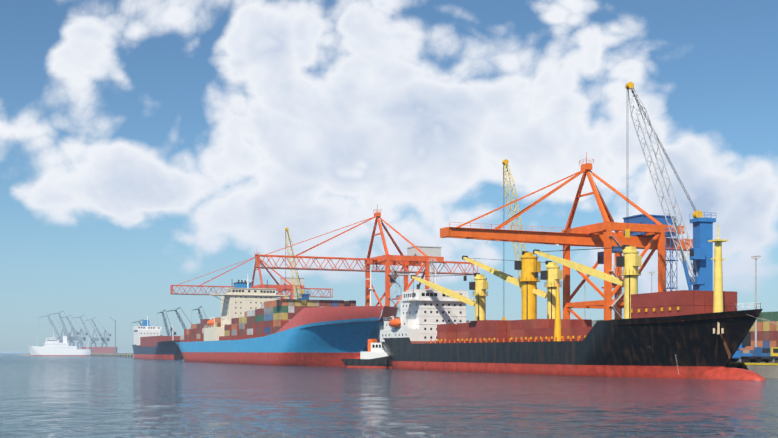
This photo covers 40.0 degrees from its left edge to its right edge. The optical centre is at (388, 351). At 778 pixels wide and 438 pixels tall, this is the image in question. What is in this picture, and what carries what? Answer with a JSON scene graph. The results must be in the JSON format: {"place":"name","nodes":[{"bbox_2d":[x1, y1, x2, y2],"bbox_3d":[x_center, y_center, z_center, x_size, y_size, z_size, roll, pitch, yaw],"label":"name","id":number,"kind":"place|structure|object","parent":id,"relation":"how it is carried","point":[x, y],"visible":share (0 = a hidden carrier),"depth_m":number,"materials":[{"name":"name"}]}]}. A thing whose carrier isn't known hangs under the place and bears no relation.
{"place":"outdoors","nodes":[
{"label":"outdoors","id":0,"kind":"place"},
{"bbox_2d":[0,352,132,355],"bbox_3d":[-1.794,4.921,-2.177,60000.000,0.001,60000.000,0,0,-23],"label":"water","id":1,"kind":"structure","parent":0,"point":[10,354],"depth_m":1754.88,"materials":[{"name":"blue liquid"}]},
{"bbox_2d":[28,327,92,355],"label":"white ship","id":2,"kind":"object","parent":1,"relation":"on","point":[53,346],"visible":0.85,"depth_m":1166.52},
{"bbox_2d":[0,306,206,355],"bbox_3d":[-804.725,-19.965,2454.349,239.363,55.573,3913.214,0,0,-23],"label":"port","id":3,"kind":"object","parent":1,"relation":"in","point":[104,350],"visible":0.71,"depth_m":1214.58,"materials":[{"name":"metal"}]},
{"bbox_2d":[132,316,181,358],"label":"coaster","id":4,"kind":"object","parent":1,"relation":"in","point":[150,342],"visible":0.79,"depth_m":678.61,"materials":[{"name":"metal"}]},
{"bbox_2d":[175,269,397,366],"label":"container ship","id":5,"kind":"object","parent":1,"relation":"on","point":[258,326],"visible":0.9,"depth_m":371.82,"materials":[{"name":"metal"}]},
{"bbox_2d":[341,329,391,367],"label":"tug","id":6,"kind":"object","parent":1,"relation":"on","point":[375,356],"visible":0.54,"depth_m":311.79,"materials":[{"name":"metal"}]},
{"bbox_2d":[0,356,777,437],"bbox_3d":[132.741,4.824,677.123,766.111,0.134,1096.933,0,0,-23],"label":"water","id":7,"kind":"structure","parent":0,"point":[78,397],"depth_m":99.14,"materials":[{"name":"blue liquid"}]},
{"bbox_2d":[379,225,765,380],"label":"cargo ship","id":8,"kind":"object","parent":7,"relation":"on","point":[690,334],"visible":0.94,"depth_m":216.33,"materials":[{"name":"metal"}]},
{"bbox_2d":[0,0,777,351],"label":"sky","id":9,"kind":"structure","parent":0,"point":[147,147],"materials":[{"name":"blue"}]},
{"bbox_2d":[90,353,777,377],"bbox_3d":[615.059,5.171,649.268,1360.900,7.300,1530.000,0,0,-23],"label":"quay","id":10,"kind":"structure","parent":0,"point":[766,370],"depth_m":197.04,"materials":[{"name":"concrete"}]},
{"bbox_2d":[170,252,332,298],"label":"gantry crane","id":11,"kind":"object","parent":10,"relation":"on","point":[279,288],"visible":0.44,"depth_m":516.71,"materials":[{"name":"paint"}]},
{"bbox_2d":[285,228,310,299],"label":"harbor crane","id":12,"kind":"object","parent":10,"relation":"on","point":[303,295],"visible":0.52,"depth_m":478.69,"materials":[{"name":"metal"}]},
{"bbox_2d":[255,204,478,319],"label":"gantry crane","id":13,"kind":"object","parent":10,"relation":"on","point":[426,256],"visible":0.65,"depth_m":372.25,"materials":[{"name":"paint"}]},
{"bbox_2d":[502,159,525,319],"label":"harbor crane","id":14,"kind":"object","parent":10,"relation":"on","point":[505,162],"visible":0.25,"depth_m":288.69,"materials":[{"name":"metal"}]},
{"bbox_2d":[440,152,692,319],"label":"gantry crane","id":15,"kind":"object","parent":10,"relation":"on","point":[648,231],"visible":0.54,"depth_m":249.62,"materials":[{"name":"paint"}]},
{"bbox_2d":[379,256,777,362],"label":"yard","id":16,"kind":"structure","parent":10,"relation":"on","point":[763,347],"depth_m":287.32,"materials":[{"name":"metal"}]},
{"bbox_2d":[625,82,751,361],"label":"harbor crane","id":17,"kind":"object","parent":10,"relation":"on","point":[701,256],"visible":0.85,"depth_m":223.68,"materials":[{"name":"metal"}]}
]}

